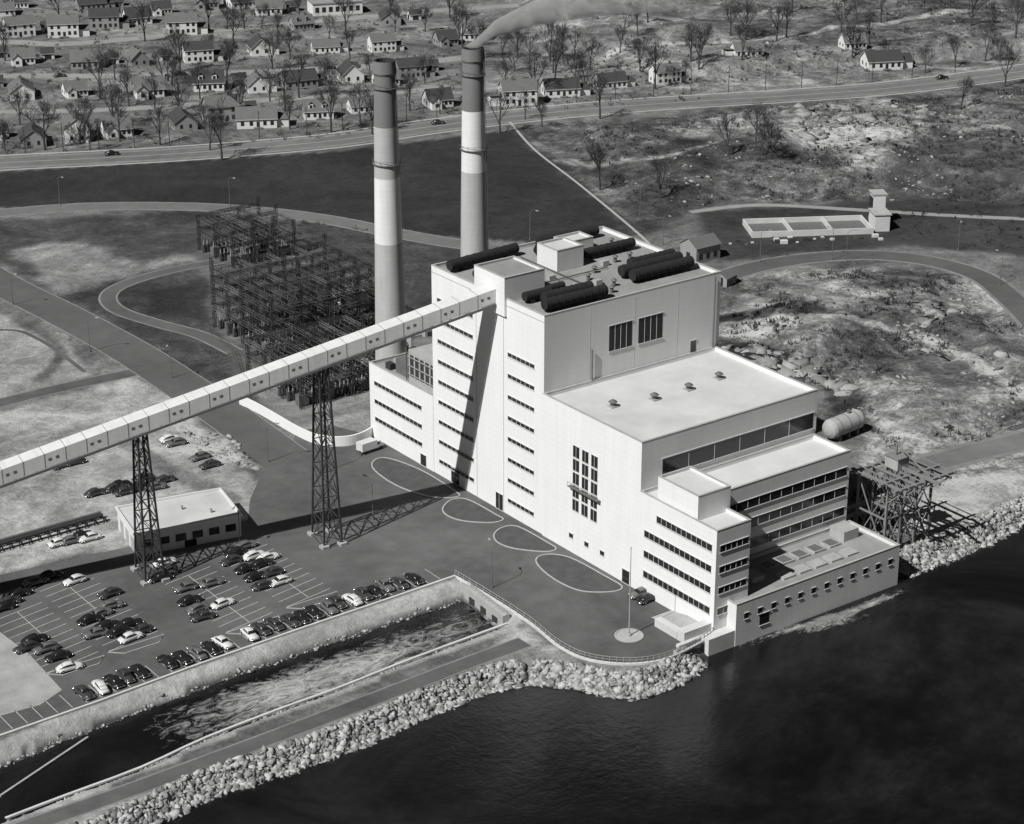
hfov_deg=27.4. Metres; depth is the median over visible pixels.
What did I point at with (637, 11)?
bare tree
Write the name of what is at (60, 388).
yard track
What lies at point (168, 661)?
parked car
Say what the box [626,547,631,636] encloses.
flagpole
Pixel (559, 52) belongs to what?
bare tree
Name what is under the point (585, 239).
roof plant room
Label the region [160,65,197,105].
bare tree
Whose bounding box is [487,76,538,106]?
suburban house
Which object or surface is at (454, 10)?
bare tree
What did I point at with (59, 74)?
parked car
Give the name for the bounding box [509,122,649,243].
perimeter track
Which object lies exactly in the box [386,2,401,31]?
bare tree
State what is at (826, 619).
water foam
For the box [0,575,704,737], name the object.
seawall coping
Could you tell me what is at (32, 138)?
suburban house
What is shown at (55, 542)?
parked car
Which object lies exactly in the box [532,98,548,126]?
bare tree
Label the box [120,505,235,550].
windows and doors
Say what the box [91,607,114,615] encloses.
parked car
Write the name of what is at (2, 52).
garage
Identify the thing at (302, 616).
parked car
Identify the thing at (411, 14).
garage
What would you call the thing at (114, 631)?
parked car
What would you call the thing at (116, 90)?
bare tree
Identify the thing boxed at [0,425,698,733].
forecourt pavement
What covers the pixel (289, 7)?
garage
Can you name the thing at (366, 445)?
delivery truck
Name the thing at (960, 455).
shore road
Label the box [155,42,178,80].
bare tree
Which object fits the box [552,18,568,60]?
bare tree
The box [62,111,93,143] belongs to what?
suburban house
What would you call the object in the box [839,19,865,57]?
bare tree
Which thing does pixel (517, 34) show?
bare tree
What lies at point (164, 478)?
parked car
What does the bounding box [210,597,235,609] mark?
parked car
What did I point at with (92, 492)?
parked car
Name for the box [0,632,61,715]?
gravel lot patch
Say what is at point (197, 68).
bare tree
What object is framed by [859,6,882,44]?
bare tree
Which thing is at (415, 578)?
parked car
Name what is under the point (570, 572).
lawn island
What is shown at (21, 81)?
suburban house
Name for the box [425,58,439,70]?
garage
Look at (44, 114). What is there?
bare tree
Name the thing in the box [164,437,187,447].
parked car
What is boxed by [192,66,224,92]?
suburban house
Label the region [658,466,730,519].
office penthouse
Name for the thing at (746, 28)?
bare tree
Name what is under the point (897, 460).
intake gantry
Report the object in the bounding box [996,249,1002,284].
street lamp
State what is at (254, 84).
suburban house
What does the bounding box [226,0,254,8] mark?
suburban house
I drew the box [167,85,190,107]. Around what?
bare tree
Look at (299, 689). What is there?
water foam
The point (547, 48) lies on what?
bare tree
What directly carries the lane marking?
on the highway
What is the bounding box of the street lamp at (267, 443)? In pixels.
[266,423,278,461]
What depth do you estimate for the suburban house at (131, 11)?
894.84 m
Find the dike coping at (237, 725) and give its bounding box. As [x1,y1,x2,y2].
[5,622,508,819]
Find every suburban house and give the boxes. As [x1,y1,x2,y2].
[0,0,24,22]
[0,13,35,37]
[6,0,28,8]
[7,75,37,100]
[9,44,35,66]
[18,121,49,148]
[46,11,89,37]
[60,77,88,98]
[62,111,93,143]
[69,46,100,69]
[74,0,115,10]
[88,5,129,29]
[99,113,132,139]
[121,4,152,24]
[124,45,149,66]
[131,72,164,100]
[150,0,171,15]
[164,9,207,35]
[166,106,198,131]
[182,38,222,63]
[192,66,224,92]
[194,0,218,10]
[201,91,252,123]
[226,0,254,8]
[235,102,288,129]
[245,69,276,93]
[246,32,279,55]
[254,0,282,15]
[279,67,327,89]
[288,12,314,30]
[301,95,334,120]
[310,36,347,53]
[336,57,365,83]
[345,94,372,113]
[366,30,403,52]
[371,68,399,84]
[378,5,402,25]
[395,54,435,79]
[421,85,454,109]
[432,27,458,47]
[460,20,488,41]
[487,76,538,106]
[540,74,589,97]
[591,69,634,89]
[648,60,688,84]
[722,39,764,56]
[837,32,867,49]
[860,46,912,70]
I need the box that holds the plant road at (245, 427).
[0,268,292,467]
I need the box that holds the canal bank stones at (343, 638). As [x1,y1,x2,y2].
[0,599,460,767]
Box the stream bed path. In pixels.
[0,329,86,371]
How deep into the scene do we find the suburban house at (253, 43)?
840.37 m
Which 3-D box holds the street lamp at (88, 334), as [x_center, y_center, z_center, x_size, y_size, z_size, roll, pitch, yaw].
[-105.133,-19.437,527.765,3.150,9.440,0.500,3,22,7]
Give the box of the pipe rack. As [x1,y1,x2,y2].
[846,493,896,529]
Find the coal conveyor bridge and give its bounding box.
[0,285,495,586]
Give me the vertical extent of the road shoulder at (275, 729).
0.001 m
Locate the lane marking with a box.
[5,71,1020,162]
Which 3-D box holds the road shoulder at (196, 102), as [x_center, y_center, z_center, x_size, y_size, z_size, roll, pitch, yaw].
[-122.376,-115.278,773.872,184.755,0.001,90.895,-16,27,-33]
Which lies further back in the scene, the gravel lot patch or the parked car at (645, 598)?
the parked car at (645, 598)
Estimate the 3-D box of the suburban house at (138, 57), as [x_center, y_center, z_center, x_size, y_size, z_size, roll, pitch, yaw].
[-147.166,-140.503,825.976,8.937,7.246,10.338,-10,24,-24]
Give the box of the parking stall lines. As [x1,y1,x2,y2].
[0,544,439,727]
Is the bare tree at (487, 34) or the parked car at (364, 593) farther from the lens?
the bare tree at (487, 34)
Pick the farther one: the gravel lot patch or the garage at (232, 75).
the garage at (232, 75)
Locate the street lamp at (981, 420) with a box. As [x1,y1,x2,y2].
[979,397,984,439]
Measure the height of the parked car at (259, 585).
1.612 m
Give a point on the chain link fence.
(232, 350)
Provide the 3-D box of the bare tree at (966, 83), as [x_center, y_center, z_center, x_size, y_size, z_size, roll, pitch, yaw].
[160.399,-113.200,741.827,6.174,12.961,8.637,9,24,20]
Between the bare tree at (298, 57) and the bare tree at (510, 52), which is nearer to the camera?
the bare tree at (298, 57)
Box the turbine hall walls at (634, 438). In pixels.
[542,346,817,588]
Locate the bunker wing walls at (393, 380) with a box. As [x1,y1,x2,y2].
[369,353,433,471]
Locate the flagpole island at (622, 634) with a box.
[616,629,641,640]
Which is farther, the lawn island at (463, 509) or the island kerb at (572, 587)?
the lawn island at (463, 509)
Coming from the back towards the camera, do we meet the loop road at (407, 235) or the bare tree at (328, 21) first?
the bare tree at (328, 21)
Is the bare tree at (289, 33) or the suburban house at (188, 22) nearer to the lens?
the bare tree at (289, 33)
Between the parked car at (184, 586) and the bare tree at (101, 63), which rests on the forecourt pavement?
the parked car at (184, 586)
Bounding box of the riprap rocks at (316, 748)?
[73,646,709,823]
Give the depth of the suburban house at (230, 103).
741.15 m
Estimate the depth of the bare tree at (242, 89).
739.33 m
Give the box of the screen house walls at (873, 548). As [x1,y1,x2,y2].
[727,520,900,645]
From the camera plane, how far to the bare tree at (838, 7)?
848.91 m
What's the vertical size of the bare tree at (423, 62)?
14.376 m
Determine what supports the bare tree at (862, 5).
on the ground
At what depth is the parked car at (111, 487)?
450.57 m
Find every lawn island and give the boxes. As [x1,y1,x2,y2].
[372,458,458,496]
[443,498,501,521]
[495,526,554,550]
[537,555,620,591]
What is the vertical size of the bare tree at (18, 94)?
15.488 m
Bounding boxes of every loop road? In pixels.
[0,203,500,248]
[722,251,1023,326]
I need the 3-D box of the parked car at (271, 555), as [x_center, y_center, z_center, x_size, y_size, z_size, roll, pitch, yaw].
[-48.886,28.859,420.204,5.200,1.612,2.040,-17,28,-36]
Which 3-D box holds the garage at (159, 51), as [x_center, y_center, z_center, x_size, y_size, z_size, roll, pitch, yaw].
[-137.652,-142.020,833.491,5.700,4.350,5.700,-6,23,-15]
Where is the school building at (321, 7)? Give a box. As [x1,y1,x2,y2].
[307,0,362,15]
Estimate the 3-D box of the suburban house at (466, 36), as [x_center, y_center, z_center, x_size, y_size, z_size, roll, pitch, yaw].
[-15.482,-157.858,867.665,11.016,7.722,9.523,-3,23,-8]
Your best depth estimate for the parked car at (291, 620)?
394.59 m
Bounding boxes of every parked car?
[0,595,23,602]
[0,600,17,611]
[5,587,33,595]
[12,640,40,653]
[20,633,49,642]
[21,575,49,587]
[31,641,60,654]
[38,569,63,578]
[43,649,72,662]
[46,537,69,547]
[53,72,66,77]
[54,661,84,673]
[60,535,80,545]
[61,573,88,586]
[65,457,86,466]
[72,684,95,699]
[73,530,90,536]
[75,613,103,625]
[79,531,102,543]
[81,626,108,639]
[83,487,107,497]
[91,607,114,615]
[91,678,109,694]
[93,619,119,628]
[96,586,123,599]
[97,599,125,608]
[102,673,125,688]
[104,150,119,155]
[104,625,132,637]
[105,482,126,492]
[112,479,131,485]
[112,486,136,496]
[115,668,135,683]
[116,631,144,643]
[117,617,143,626]
[127,623,155,632]
[128,663,150,678]
[129,483,145,493]
[131,472,155,481]
[141,476,156,483]
[145,481,168,491]
[147,571,173,583]
[151,556,177,567]
[154,565,181,573]
[155,474,176,481]
[156,654,178,668]
[158,434,181,442]
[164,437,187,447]
[171,650,193,664]
[172,581,199,593]
[175,594,203,606]
[185,602,210,614]
[186,645,207,659]
[188,451,211,461]
[188,609,217,622]
[198,459,221,469]
[199,576,225,588]
[200,640,222,654]
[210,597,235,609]
[211,635,234,649]
[219,554,242,566]
[223,546,248,556]
[232,540,258,547]
[232,562,255,574]
[240,626,259,640]
[242,570,265,582]
[243,549,264,561]
[249,622,271,635]
[250,579,273,591]
[252,557,274,569]
[254,552,280,559]
[262,566,285,578]
[263,617,285,630]
[270,575,293,587]
[279,613,301,627]
[292,609,311,623]
[303,604,324,618]
[319,600,338,614]
[326,595,347,608]
[341,593,363,605]
[354,586,373,600]
[366,584,386,597]
[375,578,394,591]
[389,576,409,588]
[403,572,424,584]
[430,119,445,124]
[627,586,646,599]
[635,592,654,604]
[935,74,948,79]
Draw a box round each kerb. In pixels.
[0,267,307,450]
[0,298,228,439]
[46,655,104,675]
[108,634,164,653]
[225,615,278,634]
[286,591,337,608]
[371,457,459,497]
[442,498,503,522]
[493,525,556,551]
[535,554,622,592]
[614,628,643,642]
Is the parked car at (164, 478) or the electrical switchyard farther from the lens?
the electrical switchyard
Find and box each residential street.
[0,4,518,45]
[0,56,460,77]
[0,85,451,113]
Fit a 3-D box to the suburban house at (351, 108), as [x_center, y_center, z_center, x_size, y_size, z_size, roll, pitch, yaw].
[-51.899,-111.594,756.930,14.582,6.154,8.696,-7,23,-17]
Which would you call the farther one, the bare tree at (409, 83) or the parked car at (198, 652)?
the bare tree at (409, 83)
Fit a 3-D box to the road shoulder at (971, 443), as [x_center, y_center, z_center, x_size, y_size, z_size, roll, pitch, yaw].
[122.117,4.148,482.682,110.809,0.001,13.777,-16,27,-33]
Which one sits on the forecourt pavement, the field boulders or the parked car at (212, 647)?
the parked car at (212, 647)
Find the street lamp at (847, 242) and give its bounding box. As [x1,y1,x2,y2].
[845,230,857,261]
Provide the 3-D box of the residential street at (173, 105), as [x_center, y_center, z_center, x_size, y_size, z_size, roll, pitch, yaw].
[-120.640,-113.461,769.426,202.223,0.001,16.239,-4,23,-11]
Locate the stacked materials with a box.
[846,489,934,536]
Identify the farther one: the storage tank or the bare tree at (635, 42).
the bare tree at (635, 42)
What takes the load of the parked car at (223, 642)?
on the forecourt pavement
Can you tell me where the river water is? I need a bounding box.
[0,525,1023,823]
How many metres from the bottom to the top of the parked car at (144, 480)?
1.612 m
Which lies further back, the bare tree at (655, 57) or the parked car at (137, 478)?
the bare tree at (655, 57)
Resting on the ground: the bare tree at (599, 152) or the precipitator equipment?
the bare tree at (599, 152)
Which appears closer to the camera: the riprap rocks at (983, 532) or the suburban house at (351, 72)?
the riprap rocks at (983, 532)
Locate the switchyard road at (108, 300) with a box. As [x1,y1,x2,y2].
[100,256,318,353]
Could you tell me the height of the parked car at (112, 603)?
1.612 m
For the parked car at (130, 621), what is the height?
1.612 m
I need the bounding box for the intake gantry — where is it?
[850,443,956,543]
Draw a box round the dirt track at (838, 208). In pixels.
[689,204,1023,219]
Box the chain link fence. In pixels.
[204,322,243,395]
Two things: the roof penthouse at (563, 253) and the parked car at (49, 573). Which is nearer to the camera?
the parked car at (49, 573)
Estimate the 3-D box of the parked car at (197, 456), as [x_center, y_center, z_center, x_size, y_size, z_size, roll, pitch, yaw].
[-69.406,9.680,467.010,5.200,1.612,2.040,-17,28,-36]
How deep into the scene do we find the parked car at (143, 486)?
450.65 m
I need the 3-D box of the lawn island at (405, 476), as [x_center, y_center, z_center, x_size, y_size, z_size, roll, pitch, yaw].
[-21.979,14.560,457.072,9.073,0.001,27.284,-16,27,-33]
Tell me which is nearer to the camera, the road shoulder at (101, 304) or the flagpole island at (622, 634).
the flagpole island at (622, 634)
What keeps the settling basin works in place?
on the ground
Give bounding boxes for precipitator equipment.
[385,336,432,392]
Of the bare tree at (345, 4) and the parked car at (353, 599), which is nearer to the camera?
the parked car at (353, 599)
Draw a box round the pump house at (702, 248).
[680,232,721,262]
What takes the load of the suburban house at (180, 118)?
on the ground
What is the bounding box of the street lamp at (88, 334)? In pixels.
[87,317,98,351]
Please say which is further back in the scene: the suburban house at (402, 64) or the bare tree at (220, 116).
the suburban house at (402, 64)
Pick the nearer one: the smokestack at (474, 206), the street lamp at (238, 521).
the street lamp at (238, 521)
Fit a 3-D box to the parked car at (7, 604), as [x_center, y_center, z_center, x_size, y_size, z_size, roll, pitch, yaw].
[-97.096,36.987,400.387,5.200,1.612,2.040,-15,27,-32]
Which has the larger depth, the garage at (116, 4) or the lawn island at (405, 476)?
the garage at (116, 4)
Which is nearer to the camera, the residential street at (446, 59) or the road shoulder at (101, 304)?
the road shoulder at (101, 304)
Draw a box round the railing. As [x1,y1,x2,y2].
[455,570,712,662]
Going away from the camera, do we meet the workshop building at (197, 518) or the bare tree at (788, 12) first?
the workshop building at (197, 518)
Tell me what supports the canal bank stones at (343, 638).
on the ground
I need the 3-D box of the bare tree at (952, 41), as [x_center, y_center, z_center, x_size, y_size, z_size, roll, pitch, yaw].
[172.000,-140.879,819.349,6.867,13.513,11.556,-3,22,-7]
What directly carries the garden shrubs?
on the ground
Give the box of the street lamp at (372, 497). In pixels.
[363,474,373,519]
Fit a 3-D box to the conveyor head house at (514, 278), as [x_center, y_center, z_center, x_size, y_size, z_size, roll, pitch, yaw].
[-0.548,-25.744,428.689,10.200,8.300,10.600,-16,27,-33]
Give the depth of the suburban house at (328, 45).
844.43 m
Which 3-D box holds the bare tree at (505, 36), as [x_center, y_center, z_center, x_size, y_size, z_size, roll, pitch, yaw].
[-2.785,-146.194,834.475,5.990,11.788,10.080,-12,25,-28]
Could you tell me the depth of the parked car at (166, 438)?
475.47 m
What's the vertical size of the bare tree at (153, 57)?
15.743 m
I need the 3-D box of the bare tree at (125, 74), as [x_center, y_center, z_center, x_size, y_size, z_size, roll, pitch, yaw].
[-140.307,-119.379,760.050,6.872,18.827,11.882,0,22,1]
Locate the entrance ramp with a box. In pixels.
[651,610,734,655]
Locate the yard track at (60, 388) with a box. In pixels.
[0,370,135,406]
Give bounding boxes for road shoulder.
[0,55,460,78]
[0,65,1023,168]
[0,202,502,248]
[0,369,137,407]
[11,84,452,113]
[11,637,531,823]
[98,255,321,353]
[688,203,1023,219]
[720,250,1023,332]
[860,428,1023,494]
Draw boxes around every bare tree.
[0,18,12,60]
[0,118,15,150]
[5,83,32,124]
[23,96,61,149]
[44,0,62,13]
[65,96,97,143]
[79,118,102,149]
[80,45,107,98]
[92,75,125,116]
[105,43,123,79]
[108,96,130,141]
[115,57,132,106]
[132,0,154,41]
[141,73,159,107]
[145,95,169,144]
[149,41,171,74]
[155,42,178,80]
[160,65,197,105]
[163,22,191,70]
[166,53,179,83]
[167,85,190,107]
[186,61,210,98]
[191,102,214,127]
[192,107,221,149]
[195,0,219,30]
[202,33,214,40]
[202,93,230,159]
[218,39,239,82]
[220,4,232,28]
[222,5,247,42]
[222,38,234,57]
[224,71,248,106]
[235,0,250,28]
[255,2,270,28]
[255,64,276,101]
[258,23,284,69]
[270,61,294,110]
[273,6,283,38]
[277,89,294,129]
[281,25,303,58]
[283,46,310,97]
[292,0,302,13]
[313,55,333,85]
[313,75,341,131]
[317,58,340,96]
[322,14,337,35]
[332,0,356,31]
[341,26,356,58]
[343,81,370,122]
[359,87,373,134]
[364,54,372,82]
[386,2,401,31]
[398,67,415,110]
[415,47,435,82]
[416,2,433,31]
[430,83,447,113]
[446,0,453,17]
[447,3,474,46]
[450,0,466,37]
[465,16,492,45]
[486,88,515,132]
[492,54,514,79]
[496,29,510,57]
[506,24,525,56]
[507,40,523,70]
[516,89,533,119]
[520,26,539,60]
[521,47,550,80]
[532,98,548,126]
[534,18,569,61]
[542,33,565,72]
[548,41,567,77]
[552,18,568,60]
[562,47,584,76]
[567,25,581,56]
[567,58,596,82]
[581,35,604,69]
[582,137,608,189]
[586,70,611,118]
[614,25,626,52]
[618,0,635,28]
[629,0,642,35]
[630,36,650,70]
[639,0,648,22]
[642,36,671,88]
[647,155,673,197]
[681,55,691,84]
[682,17,698,61]
[687,20,707,69]
[694,22,713,59]
[709,111,738,154]
[720,0,743,35]
[728,0,758,40]
[734,20,751,59]
[742,100,769,142]
[752,117,777,155]
[755,115,783,159]
[767,0,788,40]
[779,1,797,37]
[830,0,857,33]
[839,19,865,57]
[851,0,866,21]
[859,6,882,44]
[874,0,886,22]
[916,44,935,72]
[946,34,961,67]
[957,75,974,108]
[967,0,987,25]
[978,18,1000,60]
[981,0,1001,31]
[993,45,1021,86]
[994,35,1008,61]
[1003,0,1023,37]
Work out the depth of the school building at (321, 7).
913.84 m
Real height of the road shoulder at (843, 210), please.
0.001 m
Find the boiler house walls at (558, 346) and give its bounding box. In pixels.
[431,226,721,533]
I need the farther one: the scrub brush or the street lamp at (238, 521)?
the scrub brush
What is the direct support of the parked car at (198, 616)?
on the forecourt pavement
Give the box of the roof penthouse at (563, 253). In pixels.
[537,236,583,271]
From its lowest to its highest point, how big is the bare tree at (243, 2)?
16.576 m
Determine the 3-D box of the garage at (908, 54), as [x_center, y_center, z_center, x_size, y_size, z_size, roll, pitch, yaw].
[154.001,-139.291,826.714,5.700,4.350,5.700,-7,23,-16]
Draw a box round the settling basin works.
[729,189,891,244]
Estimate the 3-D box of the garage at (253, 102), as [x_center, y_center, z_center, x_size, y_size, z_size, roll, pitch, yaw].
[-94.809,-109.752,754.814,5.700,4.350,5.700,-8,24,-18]
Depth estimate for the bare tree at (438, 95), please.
750.59 m
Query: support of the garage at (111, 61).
on the ground
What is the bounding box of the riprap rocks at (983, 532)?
[898,492,1023,577]
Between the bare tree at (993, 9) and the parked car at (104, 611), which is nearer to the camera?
the parked car at (104, 611)
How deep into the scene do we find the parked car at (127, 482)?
452.99 m
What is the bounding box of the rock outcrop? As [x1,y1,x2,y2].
[719,99,1015,396]
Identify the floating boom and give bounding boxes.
[0,736,88,796]
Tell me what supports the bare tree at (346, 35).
on the ground
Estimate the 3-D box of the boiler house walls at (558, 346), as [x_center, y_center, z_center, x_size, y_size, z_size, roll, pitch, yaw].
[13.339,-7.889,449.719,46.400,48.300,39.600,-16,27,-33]
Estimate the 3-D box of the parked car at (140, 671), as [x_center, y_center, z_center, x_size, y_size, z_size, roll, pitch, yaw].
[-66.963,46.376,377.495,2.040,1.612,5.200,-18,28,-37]
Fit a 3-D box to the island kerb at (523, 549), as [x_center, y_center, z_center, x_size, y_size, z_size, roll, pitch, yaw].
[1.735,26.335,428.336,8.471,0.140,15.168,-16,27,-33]
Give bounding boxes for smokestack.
[372,58,406,359]
[460,45,488,256]
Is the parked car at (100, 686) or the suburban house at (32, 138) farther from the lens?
the suburban house at (32, 138)
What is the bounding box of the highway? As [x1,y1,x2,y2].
[0,67,1023,166]
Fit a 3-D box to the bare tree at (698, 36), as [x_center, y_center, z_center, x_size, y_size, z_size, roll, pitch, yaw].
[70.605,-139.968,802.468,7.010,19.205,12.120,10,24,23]
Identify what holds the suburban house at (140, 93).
on the ground
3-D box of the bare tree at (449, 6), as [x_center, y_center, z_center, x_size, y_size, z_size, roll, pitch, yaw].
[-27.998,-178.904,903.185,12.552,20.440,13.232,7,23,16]
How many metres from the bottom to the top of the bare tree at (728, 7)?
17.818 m
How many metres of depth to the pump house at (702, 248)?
596.53 m
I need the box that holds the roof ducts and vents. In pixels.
[446,225,858,584]
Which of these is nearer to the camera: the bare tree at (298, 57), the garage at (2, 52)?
the bare tree at (298, 57)
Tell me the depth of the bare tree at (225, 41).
826.50 m
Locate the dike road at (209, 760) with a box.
[16,638,530,823]
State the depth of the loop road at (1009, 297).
593.78 m
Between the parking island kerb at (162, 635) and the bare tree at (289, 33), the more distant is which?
the bare tree at (289, 33)
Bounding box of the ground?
[0,0,1023,823]
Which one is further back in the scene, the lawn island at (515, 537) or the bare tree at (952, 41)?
the bare tree at (952, 41)
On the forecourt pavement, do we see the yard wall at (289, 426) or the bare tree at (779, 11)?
the yard wall at (289, 426)
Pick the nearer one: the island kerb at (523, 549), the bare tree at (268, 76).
the island kerb at (523, 549)
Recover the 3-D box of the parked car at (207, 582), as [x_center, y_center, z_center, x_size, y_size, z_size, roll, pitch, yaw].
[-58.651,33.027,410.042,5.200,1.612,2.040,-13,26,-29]
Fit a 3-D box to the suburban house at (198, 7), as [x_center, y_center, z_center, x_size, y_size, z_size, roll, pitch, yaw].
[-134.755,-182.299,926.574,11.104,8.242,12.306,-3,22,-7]
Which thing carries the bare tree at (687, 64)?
on the ground
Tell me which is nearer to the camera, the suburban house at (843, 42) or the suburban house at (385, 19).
the suburban house at (843, 42)
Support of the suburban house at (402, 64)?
on the ground
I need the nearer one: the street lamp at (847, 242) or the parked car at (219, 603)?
the parked car at (219, 603)
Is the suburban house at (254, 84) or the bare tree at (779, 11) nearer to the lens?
the suburban house at (254, 84)
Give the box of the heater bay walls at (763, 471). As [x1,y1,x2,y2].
[700,434,850,554]
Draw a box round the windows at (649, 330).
[374,297,892,626]
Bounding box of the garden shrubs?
[0,4,888,147]
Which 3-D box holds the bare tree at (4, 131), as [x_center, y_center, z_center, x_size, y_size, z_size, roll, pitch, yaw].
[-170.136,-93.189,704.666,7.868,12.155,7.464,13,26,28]
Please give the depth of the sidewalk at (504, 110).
759.53 m
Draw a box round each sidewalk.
[0,64,1023,155]
[0,78,1023,170]
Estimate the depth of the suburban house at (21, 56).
825.21 m
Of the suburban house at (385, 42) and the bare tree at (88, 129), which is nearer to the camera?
the bare tree at (88, 129)
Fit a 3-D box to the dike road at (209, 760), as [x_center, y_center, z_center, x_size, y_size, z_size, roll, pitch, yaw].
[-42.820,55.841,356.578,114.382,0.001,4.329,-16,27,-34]
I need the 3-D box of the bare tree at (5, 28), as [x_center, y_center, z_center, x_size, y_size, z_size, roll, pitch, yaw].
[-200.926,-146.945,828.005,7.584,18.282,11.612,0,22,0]
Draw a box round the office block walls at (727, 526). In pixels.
[638,485,751,630]
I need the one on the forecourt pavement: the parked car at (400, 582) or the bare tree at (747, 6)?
the parked car at (400, 582)
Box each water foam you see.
[186,631,457,729]
[789,599,881,629]
[806,615,844,629]
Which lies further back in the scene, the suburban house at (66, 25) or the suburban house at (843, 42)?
the suburban house at (66, 25)
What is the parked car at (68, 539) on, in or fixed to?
on the ground
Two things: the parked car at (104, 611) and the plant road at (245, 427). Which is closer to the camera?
the parked car at (104, 611)
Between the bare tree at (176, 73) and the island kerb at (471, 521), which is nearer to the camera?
the island kerb at (471, 521)
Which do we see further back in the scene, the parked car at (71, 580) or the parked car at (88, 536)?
the parked car at (88, 536)
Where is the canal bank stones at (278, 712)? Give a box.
[6,628,501,821]
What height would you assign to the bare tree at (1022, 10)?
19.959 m
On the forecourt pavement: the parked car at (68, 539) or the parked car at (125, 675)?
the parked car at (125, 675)
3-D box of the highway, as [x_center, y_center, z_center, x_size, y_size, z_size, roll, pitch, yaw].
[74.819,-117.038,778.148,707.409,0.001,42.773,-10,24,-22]
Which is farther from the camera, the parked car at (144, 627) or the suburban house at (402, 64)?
the suburban house at (402, 64)
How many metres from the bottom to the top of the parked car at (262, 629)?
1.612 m
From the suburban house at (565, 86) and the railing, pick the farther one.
the suburban house at (565, 86)
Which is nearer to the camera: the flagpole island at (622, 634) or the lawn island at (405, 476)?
the flagpole island at (622, 634)
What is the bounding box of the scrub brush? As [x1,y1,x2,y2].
[1,0,1023,448]
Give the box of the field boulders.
[182,0,1023,470]
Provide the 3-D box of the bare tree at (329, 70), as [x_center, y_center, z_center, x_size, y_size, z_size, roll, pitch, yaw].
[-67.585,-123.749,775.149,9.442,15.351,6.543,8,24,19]
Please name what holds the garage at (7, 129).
on the ground
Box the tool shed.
[721,268,737,287]
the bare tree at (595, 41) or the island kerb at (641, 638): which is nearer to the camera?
the island kerb at (641, 638)
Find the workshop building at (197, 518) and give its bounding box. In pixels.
[115,487,241,555]
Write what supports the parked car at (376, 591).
on the forecourt pavement
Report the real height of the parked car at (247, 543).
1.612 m
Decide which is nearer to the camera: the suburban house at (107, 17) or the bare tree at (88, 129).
the bare tree at (88, 129)
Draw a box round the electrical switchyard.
[195,195,431,409]
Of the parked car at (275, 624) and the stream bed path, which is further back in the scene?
the stream bed path
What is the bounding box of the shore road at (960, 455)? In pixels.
[867,432,1023,492]
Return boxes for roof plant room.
[553,231,593,247]
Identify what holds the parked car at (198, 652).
on the forecourt pavement
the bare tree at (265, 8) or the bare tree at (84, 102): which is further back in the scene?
the bare tree at (265, 8)
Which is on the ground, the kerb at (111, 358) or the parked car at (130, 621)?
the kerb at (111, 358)
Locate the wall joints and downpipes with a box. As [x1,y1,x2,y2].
[433,272,715,496]
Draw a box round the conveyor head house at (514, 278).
[474,256,544,316]
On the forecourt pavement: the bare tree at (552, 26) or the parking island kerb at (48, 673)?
the parking island kerb at (48, 673)
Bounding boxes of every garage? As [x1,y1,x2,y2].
[0,45,7,57]
[0,74,3,86]
[0,124,8,137]
[39,47,54,59]
[40,21,47,31]
[94,119,100,132]
[104,51,119,63]
[114,0,123,6]
[157,48,172,60]
[230,72,246,85]
[244,100,256,105]
[284,0,298,11]
[406,9,421,19]
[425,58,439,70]
[902,52,912,58]
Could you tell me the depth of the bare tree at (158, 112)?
711.24 m
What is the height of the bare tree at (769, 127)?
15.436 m
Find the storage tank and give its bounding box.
[822,409,864,441]
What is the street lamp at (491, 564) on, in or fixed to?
on the forecourt pavement
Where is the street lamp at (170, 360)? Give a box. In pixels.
[166,344,172,377]
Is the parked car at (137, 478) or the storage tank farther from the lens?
the storage tank
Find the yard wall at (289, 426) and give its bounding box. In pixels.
[239,398,372,446]
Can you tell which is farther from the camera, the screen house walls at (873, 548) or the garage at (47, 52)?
the garage at (47, 52)
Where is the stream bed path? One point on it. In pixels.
(72, 362)
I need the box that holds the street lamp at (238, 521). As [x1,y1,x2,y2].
[232,505,239,541]
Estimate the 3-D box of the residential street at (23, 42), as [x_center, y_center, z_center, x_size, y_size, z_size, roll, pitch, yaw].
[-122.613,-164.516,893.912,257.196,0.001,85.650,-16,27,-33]
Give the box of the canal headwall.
[465,581,509,626]
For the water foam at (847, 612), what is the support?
on the river water
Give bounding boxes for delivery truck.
[356,437,383,454]
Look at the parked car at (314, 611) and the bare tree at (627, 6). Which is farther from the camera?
the bare tree at (627, 6)
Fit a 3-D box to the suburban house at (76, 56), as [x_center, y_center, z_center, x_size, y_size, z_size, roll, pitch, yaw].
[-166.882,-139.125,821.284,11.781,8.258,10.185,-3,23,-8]
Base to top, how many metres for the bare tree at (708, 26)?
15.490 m
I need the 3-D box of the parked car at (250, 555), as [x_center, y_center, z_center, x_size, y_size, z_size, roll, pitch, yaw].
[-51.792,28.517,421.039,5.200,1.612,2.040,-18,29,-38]
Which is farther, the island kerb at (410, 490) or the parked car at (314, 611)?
the island kerb at (410, 490)
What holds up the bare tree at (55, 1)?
on the ground
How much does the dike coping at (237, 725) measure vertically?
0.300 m
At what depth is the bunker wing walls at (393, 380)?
466.51 m
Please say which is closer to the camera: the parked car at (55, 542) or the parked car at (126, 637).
the parked car at (126, 637)
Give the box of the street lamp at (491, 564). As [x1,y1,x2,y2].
[488,538,492,587]
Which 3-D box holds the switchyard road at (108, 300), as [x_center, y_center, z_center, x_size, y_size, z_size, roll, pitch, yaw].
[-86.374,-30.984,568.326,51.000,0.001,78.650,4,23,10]
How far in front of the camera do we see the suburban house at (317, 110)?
745.51 m
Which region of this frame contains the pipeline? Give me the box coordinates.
[0,511,104,552]

